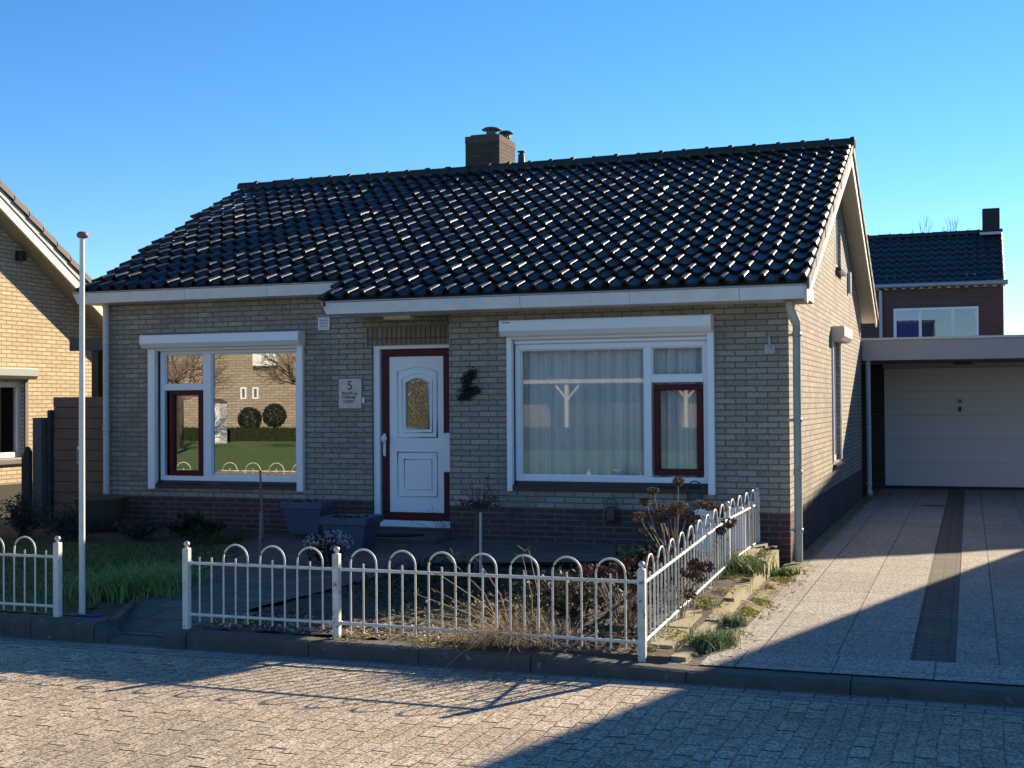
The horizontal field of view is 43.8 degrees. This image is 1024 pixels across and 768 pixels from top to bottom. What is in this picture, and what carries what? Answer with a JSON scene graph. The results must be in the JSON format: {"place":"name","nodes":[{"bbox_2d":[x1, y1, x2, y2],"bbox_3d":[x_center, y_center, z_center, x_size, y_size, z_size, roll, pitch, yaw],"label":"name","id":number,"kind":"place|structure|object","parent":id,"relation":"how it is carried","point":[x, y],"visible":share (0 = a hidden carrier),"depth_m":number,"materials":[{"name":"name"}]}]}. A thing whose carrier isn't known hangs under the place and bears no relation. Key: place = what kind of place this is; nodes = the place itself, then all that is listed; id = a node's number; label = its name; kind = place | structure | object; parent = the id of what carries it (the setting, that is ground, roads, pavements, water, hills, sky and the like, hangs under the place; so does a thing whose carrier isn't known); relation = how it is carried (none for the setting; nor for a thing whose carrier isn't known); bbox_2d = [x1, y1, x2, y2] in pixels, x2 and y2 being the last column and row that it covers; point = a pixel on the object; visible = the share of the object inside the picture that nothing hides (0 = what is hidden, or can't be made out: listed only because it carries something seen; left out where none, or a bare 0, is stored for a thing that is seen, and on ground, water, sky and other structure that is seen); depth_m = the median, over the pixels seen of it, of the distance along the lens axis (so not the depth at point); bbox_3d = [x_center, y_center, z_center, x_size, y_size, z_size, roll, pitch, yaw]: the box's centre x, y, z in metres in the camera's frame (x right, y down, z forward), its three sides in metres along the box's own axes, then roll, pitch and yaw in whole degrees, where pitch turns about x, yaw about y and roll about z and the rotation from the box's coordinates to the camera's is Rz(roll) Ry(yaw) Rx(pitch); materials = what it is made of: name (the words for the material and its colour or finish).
{"place":"outdoors","nodes":[
{"label":"outdoors","id":0,"kind":"place"},
{"bbox_2d":[0,513,11,522],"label":"back ground","id":1,"kind":"structure","parent":0,"point":[3,519],"depth_m":17.68,"materials":[{"name":"soil"}]},
{"bbox_2d":[47,397,102,523],"bbox_3d":[-5.677,1.054,16.628,0.880,1.768,0.120,-1,-1,20],"label":"wooden fence","id":2,"kind":"object","parent":1,"relation":"on","point":[62,445],"visible":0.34,"depth_m":16.66,"materials":[{"name":"brown wood"}]},
{"bbox_2d":[69,337,102,396],"bbox_3d":[-5.541,0.666,16.723,0.560,2.545,0.140,-1,-1,20],"label":"pergola","id":3,"kind":"object","parent":1,"relation":"on","point":[94,345],"visible":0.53,"depth_m":16.68,"materials":[{"name":"black wood"}]},
{"bbox_2d":[0,180,102,484],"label":"neighbour house","id":4,"kind":"structure","parent":0,"point":[39,311],"depth_m":19.44,"materials":[{"name":"yellow brick"}]},
{"bbox_2d":[0,367,38,464],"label":"window","id":5,"kind":"structure","parent":4,"relation":"in","point":[27,374],"depth_m":19.30,"materials":[{"name":"white plastic"}]},
{"bbox_2d":[0,537,248,615],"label":"lawn","id":6,"kind":"structure","parent":0,"point":[64,603],"depth_m":12.81,"materials":[{"name":"green plant"}]},
{"bbox_2d":[72,231,101,617],"bbox_3d":[-3.311,0.337,9.938,0.245,3.069,0.093,-1,-1,20],"label":"flagpole","id":7,"kind":"object","parent":6,"relation":"on","point":[82,235],"visible":0.93,"depth_m":9.94,"materials":[{"name":"metal"}]},
{"bbox_2d":[120,534,716,635],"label":"path","id":8,"kind":"structure","parent":0,"point":[159,615],"depth_m":12.24,"materials":[{"name":"grey concrete"}]},
{"bbox_2d":[110,552,243,629],"bbox_3d":[-3.011,1.852,11.548,0.209,0.208,3.856,0,-1,2],"label":"path edging","id":9,"kind":"object","parent":8,"relation":"on","point":[118,618],"visible":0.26,"depth_m":10.06,"materials":[{"name":"concrete"}]},
{"bbox_2d":[280,498,337,533],"bbox_3d":[-2.358,1.521,14.789,0.515,0.416,0.515,-1,-1,13],"label":"planter","id":10,"kind":"object","parent":8,"relation":"on","point":[302,516],"visible":0.97,"depth_m":14.59,"materials":[{"name":"plastic"}]},
{"bbox_2d":[302,529,353,566],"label":"heather","id":11,"kind":"object","parent":8,"relation":"on","point":[329,549],"visible":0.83,"depth_m":12.15,"materials":[{"name":"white plant"}]},
{"bbox_2d":[318,513,383,550],"bbox_3d":[-1.724,1.573,13.656,0.546,0.408,0.546,-1,-1,14],"label":"planter","id":12,"kind":"object","parent":8,"relation":"on","point":[361,530],"visible":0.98,"depth_m":13.45,"materials":[{"name":"plastic"}]},
{"bbox_2d":[403,505,474,556],"bbox_3d":[-0.758,1.490,12.970,0.805,0.578,0.494,-1,-1,9],"label":"twiggy shrub","id":13,"kind":"object","parent":8,"relation":"on","point":[443,532],"visible":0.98,"depth_m":12.93,"materials":[{"name":"brown plant"}]},
{"bbox_2d":[374,546,630,670],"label":"dry grass","id":14,"kind":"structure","parent":0,"point":[503,640],"depth_m":8.59,"materials":[{"name":"plant"}]},
{"bbox_2d":[0,523,1023,686],"bbox_3d":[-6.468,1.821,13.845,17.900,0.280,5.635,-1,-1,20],"label":"garden soil","id":15,"kind":"structure","parent":0,"point":[104,609],"depth_m":10.16,"materials":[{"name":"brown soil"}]},
{"bbox_2d":[0,483,20,513],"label":"plinth","id":16,"kind":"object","parent":15,"relation":"on","point":[7,491],"depth_m":18.74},
{"bbox_2d":[21,447,32,519],"bbox_3d":[-6.379,1.384,16.733,0.120,1.120,0.070,-1,-1,20],"label":"gate post","id":17,"kind":"object","parent":15,"relation":"on","point":[27,469],"visible":0.59,"depth_m":16.71,"materials":[{"name":"grey wood"}]},
{"bbox_2d":[0,485,57,537],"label":"lavender bush","id":18,"kind":"object","parent":15,"relation":"on","point":[20,512],"visible":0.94,"depth_m":15.11,"materials":[{"name":"green plant"}]},
{"bbox_2d":[33,418,46,524],"bbox_3d":[-6.214,1.194,16.756,0.140,1.500,0.120,-1,-1,20],"label":"gate post","id":19,"kind":"object","parent":15,"relation":"on","point":[40,454],"visible":0.64,"depth_m":16.71,"materials":[{"name":"grey wood"}]},
{"bbox_2d":[34,503,103,540],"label":"lavender bush","id":20,"kind":"object","parent":15,"relation":"on","point":[66,524],"visible":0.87,"depth_m":14.78,"materials":[{"name":"green plant"}]},
{"bbox_2d":[72,494,128,531],"bbox_3d":[-5.116,1.608,15.835,0.680,0.430,0.680,-1,-1,20],"label":"bowl planter","id":21,"kind":"object","parent":15,"relation":"on","point":[106,508],"visible":0.85,"depth_m":15.62,"materials":[{"name":"concrete"}]},
{"bbox_2d":[38,557,220,604],"bbox_3d":[-3.344,1.660,10.964,1.756,0.303,1.846,-1,-1,20],"label":"daylily","id":22,"kind":"object","parent":15,"relation":"on","point":[137,584],"visible":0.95,"depth_m":10.79,"materials":[{"name":"green plant"}]},
{"bbox_2d":[105,514,164,539],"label":"lavender bush","id":23,"kind":"object","parent":15,"relation":"on","point":[141,528],"visible":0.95,"depth_m":14.73,"materials":[{"name":"green plant"}]},
{"bbox_2d":[75,557,218,585],"bbox_3d":[-3.203,1.689,11.540,1.284,0.242,1.374,-1,-1,34],"label":"daylily","id":24,"kind":"object","parent":15,"relation":"on","point":[195,574],"visible":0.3,"depth_m":11.58,"materials":[{"name":"green plant"}]},
{"bbox_2d":[166,510,227,537],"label":"dark shrub","id":25,"kind":"object","parent":15,"relation":"on","point":[189,523],"visible":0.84,"depth_m":14.93,"materials":[{"name":"green plant"}]},
{"bbox_2d":[167,526,284,548],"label":"shrub","id":26,"kind":"object","parent":15,"relation":"on","point":[218,539],"visible":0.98,"depth_m":14.35,"materials":[{"name":"plant"}]},
{"bbox_2d":[258,512,261,568],"bbox_3d":[-2.428,1.541,12.263,0.044,0.621,0.024,-1,-1,20],"label":"garden stick","id":27,"kind":"object","parent":15,"relation":"on","point":[260,528],"visible":0.59,"depth_m":12.25,"materials":[{"name":"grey wood"}]},
{"bbox_2d":[259,470,263,539],"bbox_3d":[-2.861,1.393,14.547,0.064,0.811,0.024,-1,-1,20],"label":"garden stick","id":28,"kind":"object","parent":15,"relation":"on","point":[260,479],"visible":0.74,"depth_m":14.54,"materials":[{"name":"brown wood"}]},
{"bbox_2d":[322,524,329,570],"bbox_3d":[-1.756,1.583,12.047,0.090,0.523,0.020,0,-1,-25],"label":"garden stick","id":29,"kind":"object","parent":15,"relation":"on","point":[325,543],"visible":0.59,"depth_m":12.04,"materials":[{"name":"brown wood"}]},
{"bbox_2d":[72,127,878,567],"bbox_3d":[0.048,-0.914,18.850,9.752,6.195,10.126,-1,-1,20],"label":"bungalow","id":30,"kind":"object","parent":15,"relation":"on","point":[322,337],"visible":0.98,"depth_m":15.31,"materials":[{"name":"grey brick"}]},
{"bbox_2d":[139,331,304,491],"bbox_3d":[-3.582,0.344,15.798,2.264,1.945,0.300,-1,-1,20],"label":"window","id":31,"kind":"structure","parent":30,"relation":"in","point":[207,345],"depth_m":15.96,"materials":[{"name":"white plastic"}]},
{"bbox_2d":[376,532,424,536],"bbox_3d":[-1.412,1.699,14.340,0.800,0.016,0.300,-1,-1,20],"label":"doormat","id":32,"kind":"object","parent":30,"relation":"on","point":[382,534],"visible":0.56,"depth_m":14.27,"materials":[{"name":"black"}]},
{"bbox_2d":[381,348,449,519],"bbox_3d":[-1.137,0.594,14.995,0.870,2.010,0.137,-1,-1,20],"label":"door","id":33,"kind":"structure","parent":30,"relation":"in","point":[414,478],"depth_m":15.02,"materials":[{"name":"white paint"}]},
{"bbox_2d":[456,365,482,401],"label":"wall ornament","id":34,"kind":"structure","parent":30,"relation":"attached to","point":[470,374],"depth_m":14.19,"materials":[{"name":"grey metal"}]},
{"bbox_2d":[499,314,715,494],"bbox_3d":[1.013,0.229,13.666,2.337,1.880,0.300,-1,-1,20],"label":"window","id":35,"kind":"structure","parent":30,"relation":"in","point":[674,325],"depth_m":13.58,"materials":[{"name":"white plastic"}]},
{"bbox_2d":[513,336,703,480],"bbox_3d":[1.128,0.352,13.883,2.500,1.900,0.160,-1,-1,20],"label":"curtain","id":36,"kind":"object","parent":30,"relation":"hanging from","point":[583,412],"visible":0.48,"depth_m":13.94,"materials":[{"name":"white fabric"}]},
{"bbox_2d":[602,495,619,521],"bbox_3d":[1.056,1.329,13.594,0.192,0.291,0.060,-1,-1,20],"label":"wall lantern","id":37,"kind":"object","parent":30,"relation":"attached to","point":[610,514],"depth_m":13.57,"materials":[{"name":"grey metal"}]},
{"bbox_2d":[687,481,702,510],"bbox_3d":[1.915,1.200,13.326,0.174,0.377,0.025,-1,-1,20],"label":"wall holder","id":38,"kind":"object","parent":30,"relation":"attached to","point":[694,496],"depth_m":13.31,"materials":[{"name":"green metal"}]},
{"bbox_2d":[836,214,845,276],"bbox_3d":[4.633,-2.012,18.162,0.190,0.890,0.800,-1,-1,20],"label":"window","id":39,"kind":"structure","parent":30,"relation":"in","point":[840,271],"depth_m":18.44,"materials":[{"name":"white plastic"}]},
{"bbox_2d":[831,326,852,467],"bbox_3d":[4.521,0.183,17.622,0.295,1.905,1.220,-1,-1,20],"label":"window","id":40,"kind":"structure","parent":30,"relation":"in","point":[839,334],"depth_m":17.65,"materials":[{"name":"white plastic"}]},
{"bbox_2d":[238,552,721,647],"bbox_3d":[-0.053,1.644,10.479,3.107,0.349,3.386,-1,-1,20],"label":"ground cover","id":41,"kind":"object","parent":15,"relation":"on","point":[424,581],"visible":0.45,"depth_m":10.18,"materials":[{"name":"brown plant"}]},
{"bbox_2d":[452,476,510,580],"bbox_3d":[-0.259,1.346,11.486,0.546,1.058,0.479,0,-1,-12],"label":"standard rose","id":42,"kind":"object","parent":15,"relation":"on","point":[478,534],"visible":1,"depth_m":11.49,"materials":[{"name":"brown plant"}]},
{"bbox_2d":[205,564,813,659],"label":"leaf litter","id":43,"kind":"object","parent":15,"relation":"on","point":[231,623],"visible":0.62,"depth_m":9.16,"materials":[{"name":"plant"}]},
{"bbox_2d":[0,612,1023,715],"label":"kerb","id":44,"kind":"structure","parent":15,"relation":"on","point":[78,629],"depth_m":8.41,"materials":[{"name":"concrete"}]},
{"bbox_2d":[0,536,61,616],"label":"fence","id":45,"kind":"object","parent":44,"relation":"on","point":[56,557],"visible":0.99,"depth_m":9.84,"materials":[{"name":"white metal"}]},
{"bbox_2d":[182,541,646,661],"bbox_3d":[-0.781,1.515,8.822,3.500,0.746,0.050,-1,-1,20],"label":"fence","id":46,"kind":"object","parent":44,"relation":"on","point":[336,569],"visible":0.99,"depth_m":8.81,"materials":[{"name":"white metal"}]},
{"bbox_2d":[499,565,633,616],"bbox_3d":[0.444,1.571,9.585,0.835,0.399,0.935,0,-1,-42],"label":"groundcover shrub","id":47,"kind":"object","parent":15,"relation":"on","point":[560,594],"visible":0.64,"depth_m":9.55,"materials":[{"name":"green plant"}]},
{"bbox_2d":[331,549,822,649],"bbox_3d":[1.494,1.703,10.229,2.269,0.247,5.754,-1,-1,44],"label":"moss","id":48,"kind":"object","parent":15,"relation":"on","point":[755,599],"visible":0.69,"depth_m":9.93,"materials":[{"name":"green plant"}]},
{"bbox_2d":[576,555,696,627],"bbox_3d":[0.874,1.494,9.214,0.803,0.527,0.687,-1,-1,41],"label":"sedum","id":49,"kind":"object","parent":15,"relation":"on","point":[603,572],"visible":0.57,"depth_m":9.17,"materials":[{"name":"brown plant"}]},
{"bbox_2d":[614,476,728,576],"bbox_3d":[1.306,1.239,11.049,0.888,0.867,0.870,-1,-1,42],"label":"hydrangea","id":50,"kind":"object","parent":15,"relation":"on","point":[677,509],"visible":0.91,"depth_m":11.16,"materials":[{"name":"brown plant"}]},
{"bbox_2d":[668,656,692,665],"bbox_3d":[0.954,1.879,8.330,0.440,0.180,0.220,-1,-1,20],"label":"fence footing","id":51,"kind":"object","parent":15,"relation":"on","point":[682,662],"visible":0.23,"depth_m":8.24,"materials":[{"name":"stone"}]},
{"bbox_2d":[655,517,737,618],"bbox_3d":[1.444,1.407,9.734,0.480,0.669,1.585,-1,-1,20],"label":"sedum","id":52,"kind":"object","parent":15,"relation":"on","point":[693,565],"visible":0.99,"depth_m":9.24,"materials":[{"name":"brown plant"}]},
{"bbox_2d":[634,541,768,653],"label":"stepping slabs","id":53,"kind":"structure","parent":15,"relation":"on","point":[686,621],"depth_m":9.13,"materials":[{"name":"concrete"}]},
{"bbox_2d":[645,487,759,646],"bbox_3d":[1.675,1.381,10.558,0.060,0.747,4.882,-1,-1,19],"label":"fence","id":54,"kind":"object","parent":15,"relation":"on","point":[754,515],"visible":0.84,"depth_m":10.09,"materials":[{"name":"white metal"}]},
{"bbox_2d":[693,508,715,552],"bbox_3d":[1.909,1.444,12.562,0.200,0.445,0.230,-1,-1,20],"label":"garden box","id":55,"kind":"object","parent":15,"relation":"on","point":[702,513],"visible":0.44,"depth_m":12.47,"materials":[{"name":"white paint"}]},
{"bbox_2d":[671,549,778,665],"bbox_3d":[1.826,1.803,10.435,0.142,0.385,4.632,-1,-1,19],"label":"bed edging","id":56,"kind":"object","parent":15,"relation":"on","point":[744,590],"visible":0.31,"depth_m":10.29,"materials":[{"name":"concrete"}]},
{"bbox_2d":[731,505,745,551],"bbox_3d":[2.245,1.437,12.580,0.160,0.455,0.230,-1,-1,20],"label":"garden box","id":57,"kind":"object","parent":15,"relation":"on","point":[732,509],"visible":0.28,"depth_m":12.49,"materials":[{"name":"white paint"}]},
{"bbox_2d":[703,548,778,578],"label":"grass clump","id":58,"kind":"object","parent":15,"relation":"on","point":[742,565],"visible":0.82,"depth_m":11.11,"materials":[{"name":"green plant"}]},
{"bbox_2d":[714,488,880,648],"bbox_3d":[4.113,1.878,16.270,0.165,0.025,16.220,-1,-1,20],"label":"driveway margin","id":59,"kind":"object","parent":15,"relation":"on","point":[815,547],"visible":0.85,"depth_m":13.95,"materials":[{"name":"concrete"}]},
{"bbox_2d":[700,623,741,647],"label":"grass clump","id":60,"kind":"object","parent":59,"relation":"on","point":[731,639],"visible":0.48,"depth_m":8.76,"materials":[{"name":"green plant"}]},
{"bbox_2d":[712,609,748,627],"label":"grass clump","id":61,"kind":"object","parent":59,"relation":"on","point":[732,621],"visible":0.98,"depth_m":9.44,"materials":[{"name":"green plant"}]},
{"bbox_2d":[771,566,805,576],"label":"weed","id":62,"kind":"object","parent":59,"relation":"on","point":[784,571],"visible":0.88,"depth_m":12.09,"materials":[{"name":"green plant"}]},
{"bbox_2d":[677,488,1023,685],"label":"driveway bed","id":63,"kind":"object","parent":15,"relation":"on","point":[935,639],"visible":0.25,"depth_m":10.57,"materials":[{"name":"concrete"}]},
{"bbox_2d":[677,623,736,652],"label":"grass clump","id":64,"kind":"object","parent":63,"relation":"on","point":[707,641],"visible":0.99,"depth_m":8.58,"materials":[{"name":"green plant"}]},
{"bbox_2d":[729,489,1023,666],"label":"driveway slabs","id":65,"kind":"structure","parent":63,"relation":"on","point":[861,593],"depth_m":11.27,"materials":[{"name":"grey concrete"}]},
{"bbox_2d":[922,490,943,505],"bbox_3d":[7.147,1.919,21.485,0.340,0.001,3.650,-1,-1,20],"label":"drain grate","id":66,"kind":"object","parent":65,"relation":"on","point":[933,505],"visible":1,"depth_m":19.89,"materials":[{"name":"black metal"}]},
{"bbox_2d":[700,649,1023,684],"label":"driveway front slabs","id":67,"kind":"structure","parent":15,"relation":"on","point":[984,673],"depth_m":8.02,"materials":[{"name":"grey concrete"}]},
{"bbox_2d":[912,219,971,232],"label":"bare tree","id":68,"kind":"object","parent":15,"relation":"on","point":[942,226],"visible":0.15,"depth_m":64.94,"materials":[{"name":"brown plant"}]},
{"bbox_2d":[0,643,1023,767],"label":"road","id":69,"kind":"structure","parent":0,"point":[60,707],"depth_m":7.02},
{"bbox_2d":[0,636,1023,715],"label":"gutter paving","id":70,"kind":"structure","parent":69,"relation":"on","point":[868,700],"depth_m":8.17,"materials":[{"name":"grey concrete"}]},
{"bbox_2d":[0,0,1023,334],"label":"sky","id":71,"kind":"structure","parent":0,"point":[122,122],"materials":[{"name":"blue"}]},
{"bbox_2d":[861,208,1007,337],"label":"house","id":72,"kind":"structure","parent":0,"point":[944,283],"depth_m":37.66,"materials":[{"name":"black tile"}]},
{"bbox_2d":[893,306,978,336],"bbox_3d":[12.401,-1.505,37.229,2.360,1.470,0.050,-1,-1,20],"label":"window","id":73,"kind":"structure","parent":72,"relation":"in","point":[935,321],"depth_m":37.24,"materials":[{"name":"clear glass"}]},
{"bbox_2d":[861,334,1023,496],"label":"garage","id":74,"kind":"structure","parent":0,"point":[942,412],"depth_m":23.65,"materials":[{"name":"brick"}]},
{"bbox_2d":[884,367,1023,489],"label":"garage door","id":75,"kind":"structure","parent":74,"relation":"in","point":[946,428],"depth_m":23.71,"materials":[{"name":"white paint"}]}
]}

